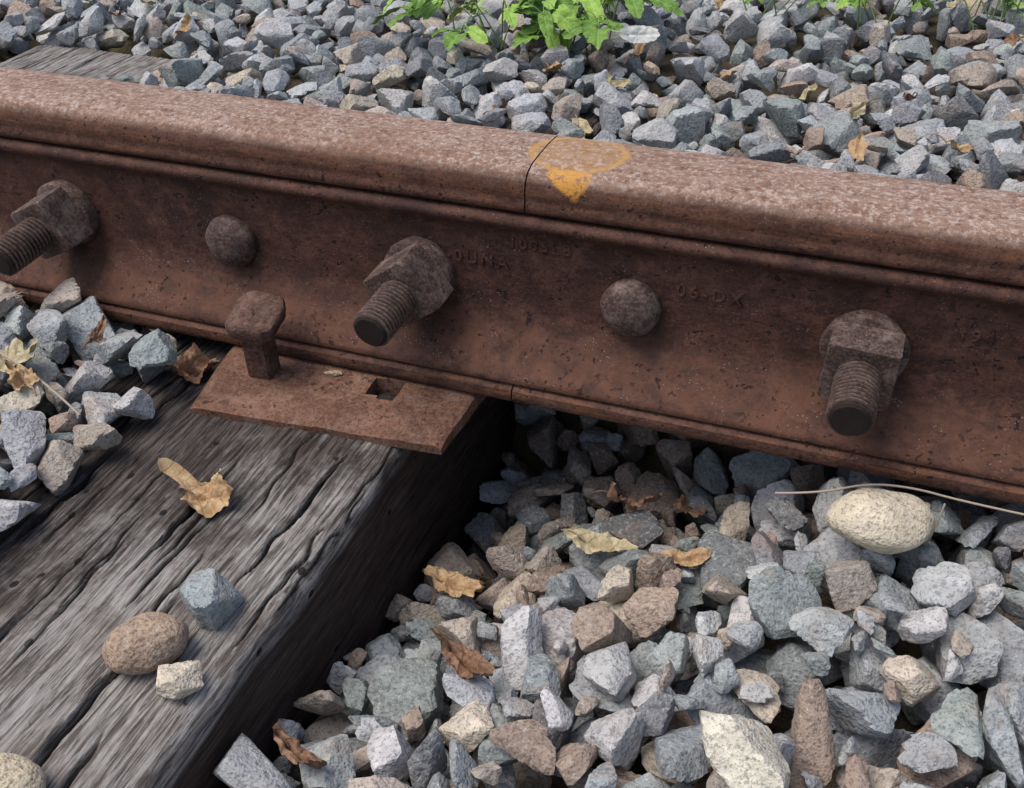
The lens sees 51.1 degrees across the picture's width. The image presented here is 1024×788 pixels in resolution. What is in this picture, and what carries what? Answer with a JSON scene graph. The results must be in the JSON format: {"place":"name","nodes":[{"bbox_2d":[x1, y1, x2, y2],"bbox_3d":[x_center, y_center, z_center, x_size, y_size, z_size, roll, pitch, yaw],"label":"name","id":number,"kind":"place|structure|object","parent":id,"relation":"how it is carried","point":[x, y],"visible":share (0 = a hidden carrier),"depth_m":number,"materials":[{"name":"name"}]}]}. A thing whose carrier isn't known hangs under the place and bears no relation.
{"place":"outdoors","nodes":[
{"label":"outdoors","id":0,"kind":"place"},
{"bbox_2d":[0,0,1023,787],"bbox_3d":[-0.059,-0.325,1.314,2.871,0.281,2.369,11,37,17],"label":"ballast gravel","id":1,"kind":"structure","parent":0,"point":[702,692],"depth_m":0.67,"materials":[{"name":"grey gravel"}]},
{"bbox_2d":[0,337,38,371],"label":"dry leaf","id":2,"kind":"object","parent":1,"relation":"on","point":[14,350],"visible":0.98,"depth_m":0.71,"materials":[{"name":"beige plant"}]},
{"bbox_2d":[4,359,39,395],"bbox_3d":[-0.312,-0.010,0.684,0.036,0.014,0.018,31,52,28],"label":"dry leaf","id":3,"kind":"object","parent":1,"relation":"on","point":[20,377],"visible":1,"depth_m":0.69,"materials":[{"name":"beige plant"}]},
{"bbox_2d":[0,352,80,415],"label":"dry twig","id":4,"kind":"object","parent":1,"relation":"on","point":[50,388],"visible":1,"depth_m":0.68,"materials":[{"name":"brown wood"}]},
{"bbox_2d":[0,45,170,80],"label":"wooden railroad tie","id":5,"kind":"object","parent":1,"relation":"on","point":[86,62],"visible":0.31,"depth_m":1.33,"materials":[{"name":"grey wood"}]},
{"bbox_2d":[0,67,558,400],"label":"steel rail","id":6,"kind":"object","parent":5,"relation":"on","point":[481,166],"visible":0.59,"depth_m":0.71,"materials":[{"name":"brown metal"}]},
{"bbox_2d":[82,315,106,349],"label":"dry leaf","id":7,"kind":"object","parent":1,"relation":"on","point":[96,333],"visible":1,"depth_m":0.74,"materials":[{"name":"brown plant"}]},
{"bbox_2d":[272,723,326,769],"bbox_3d":[-0.107,0.175,0.531,0.042,0.016,0.011,26,42,33],"label":"dry leaf","id":8,"kind":"object","parent":1,"relation":"on","point":[293,750],"visible":1,"depth_m":0.53,"materials":[{"name":"brown plant"}]},
{"bbox_2d":[0,92,647,787],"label":"wooden railroad tie","id":9,"kind":"object","parent":1,"relation":"on","point":[316,550],"visible":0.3,"depth_m":0.62,"materials":[{"name":"grey wood"}]},
{"bbox_2d":[148,329,218,383],"bbox_3d":[-0.229,-0.024,0.748,0.048,0.034,0.029,3,45,-8],"label":"dry leaf","id":10,"kind":"object","parent":9,"relation":"on","point":[193,359],"visible":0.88,"depth_m":0.75,"materials":[{"name":"brown plant"}]},
{"bbox_2d":[158,458,233,517],"bbox_3d":[-0.188,0.054,0.643,0.029,0.023,0.049,-26,42,-30],"label":"dry leaf","id":11,"kind":"object","parent":9,"relation":"on","point":[216,491],"visible":1,"depth_m":0.64,"materials":[{"name":"beige plant"}]},
{"bbox_2d":[225,290,285,379],"bbox_3d":[-0.170,0.005,0.764,0.035,0.173,0.038,11,45,10],"label":"rail spike","id":12,"kind":"object","parent":9,"relation":"in","point":[254,321],"visible":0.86,"depth_m":0.71,"materials":[{"name":"brown metal"}]},
{"bbox_2d":[190,345,486,454],"bbox_3d":[-0.098,-0.047,0.789,0.220,0.013,0.256,11,37,17],"label":"tie plate","id":13,"kind":"object","parent":9,"relation":"on","point":[303,394],"visible":0.32,"depth_m":0.71,"materials":[{"name":"brown metal"}]},
{"bbox_2d":[422,565,484,597],"bbox_3d":[-0.039,0.121,0.689,0.050,0.013,0.018,13,39,29],"label":"dry leaf","id":14,"kind":"object","parent":1,"relation":"on","point":[456,584],"visible":1,"depth_m":0.69,"materials":[{"name":"beige plant"}]},
{"bbox_2d":[429,625,494,678],"bbox_3d":[-0.028,0.141,0.584,0.017,0.019,0.055,-29,42,-29],"label":"dry leaf","id":15,"kind":"object","parent":1,"relation":"on","point":[463,660],"visible":1,"depth_m":0.58,"materials":[{"name":"brown plant"}]},
{"bbox_2d":[372,0,582,49],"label":"weed plant","id":16,"kind":"object","parent":1,"relation":"on","point":[562,16],"visible":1,"depth_m":1.22,"materials":[{"name":"green plant"}]},
{"bbox_2d":[477,0,621,17],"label":"weed plant","id":17,"kind":"object","parent":1,"relation":"on","point":[602,1],"visible":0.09,"depth_m":1.35,"materials":[{"name":"green plant"}]},
{"bbox_2d":[105,0,1023,167],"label":"leaf litter","id":18,"kind":"object","parent":1,"relation":"on","point":[857,146],"visible":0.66,"depth_m":1.11,"materials":[{"name":"beige plant"}]},
{"bbox_2d":[499,0,683,54],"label":"weed plant","id":19,"kind":"object","parent":1,"relation":"on","point":[592,15],"visible":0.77,"depth_m":1.22,"materials":[{"name":"green plant"}]},
{"bbox_2d":[561,523,637,553],"bbox_3d":[0.054,0.094,0.679,0.053,0.013,0.015,13,41,22],"label":"dry leaf","id":20,"kind":"object","parent":1,"relation":"on","point":[587,541],"visible":1,"depth_m":0.68,"materials":[{"name":"beige plant"}]},
{"bbox_2d":[593,481,661,510],"bbox_3d":[0.077,0.069,0.717,0.046,0.018,0.011,11,19,-1],"label":"dry leaf","id":21,"kind":"object","parent":1,"relation":"on","point":[632,504],"visible":1,"depth_m":0.72,"materials":[{"name":"brown plant"}]},
{"bbox_2d":[610,25,659,42],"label":"bleached leaf","id":22,"kind":"object","parent":1,"relation":"on","point":[639,34],"visible":1,"depth_m":1.20,"materials":[{"name":"white plant"}]},
{"bbox_2d":[656,547,710,566],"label":"dry leaf","id":23,"kind":"object","parent":1,"relation":"on","point":[693,557],"visible":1,"depth_m":0.66,"materials":[{"name":"brown plant"}]},
{"bbox_2d":[663,494,708,517],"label":"dry leaf","id":24,"kind":"object","parent":1,"relation":"on","point":[682,503],"visible":1,"depth_m":0.73,"materials":[{"name":"brown plant"}]},
{"bbox_2d":[739,0,865,16],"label":"weed plant","id":25,"kind":"object","parent":1,"relation":"on","point":[775,14],"visible":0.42,"depth_m":1.32,"materials":[{"name":"green plant"}]},
{"bbox_2d":[806,0,934,29],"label":"weed plant","id":26,"kind":"object","parent":1,"relation":"on","point":[841,4],"visible":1,"depth_m":1.28,"materials":[{"name":"green plant"}]},
{"bbox_2d":[775,484,1023,515],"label":"dry twig","id":27,"kind":"object","parent":1,"relation":"on","point":[916,489],"visible":1,"depth_m":0.61,"materials":[{"name":"beige wood"}]},
{"bbox_2d":[926,503,945,544],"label":"dry twig","id":28,"kind":"object","parent":1,"relation":"on","point":[939,517],"visible":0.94,"depth_m":0.61,"materials":[{"name":"beige wood"}]},
{"bbox_2d":[906,0,1023,29],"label":"weed plant","id":29,"kind":"object","parent":1,"relation":"on","point":[1018,4],"visible":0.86,"depth_m":1.27,"materials":[{"name":"green plant"}]},
{"bbox_3d":[0.479,0.176,0.619,0.237,0.180,1.100,11,37,17],"label":"wooden railroad tie","id":30,"kind":"object","parent":1,"relation":"on","visible":0},
{"bbox_2d":[512,136,1023,505],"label":"steel rail","id":31,"kind":"object","parent":30,"relation":"on","point":[976,233],"visible":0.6,"depth_m":0.61,"materials":[{"name":"brown metal"}]},
{"bbox_2d":[0,136,1023,485],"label":"joint bar","id":32,"kind":"object","parent":31,"relation":"attached to","point":[732,338],"visible":0.89,"depth_m":0.67,"materials":[{"name":"brown metal"}]},
{"bbox_2d":[0,179,98,275],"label":"track bolt","id":33,"kind":"object","parent":32,"relation":"attached to","point":[55,217],"visible":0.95,"depth_m":0.76,"materials":[{"name":"brown metal"}]},
{"bbox_2d":[205,215,256,266],"bbox_3d":[-0.179,-0.133,0.784,0.040,0.040,0.121,11,37,17],"label":"button head bolt","id":34,"kind":"object","parent":32,"relation":"attached to","point":[231,241],"visible":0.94,"depth_m":0.74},
{"bbox_2d":[353,236,455,346],"bbox_3d":[-0.055,-0.089,0.713,0.054,0.054,0.166,13,44,20],"label":"track bolt","id":35,"kind":"object","parent":32,"relation":"attached to","point":[408,280],"visible":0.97,"depth_m":0.67,"materials":[{"name":"brown metal"}]},
{"bbox_2d":[600,279,661,335],"bbox_3d":[0.090,-0.079,0.698,0.040,0.040,0.121,11,37,17],"label":"button head bolt","id":36,"kind":"object","parent":32,"relation":"attached to","point":[630,307],"visible":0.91,"depth_m":0.65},
{"bbox_2d":[817,309,909,435],"bbox_3d":[0.209,-0.035,0.630,0.050,0.050,0.164,11,41,17],"label":"track bolt","id":37,"kind":"object","parent":32,"relation":"attached to","point":[865,355],"visible":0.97,"depth_m":0.59,"materials":[{"name":"brown metal"}]}
]}

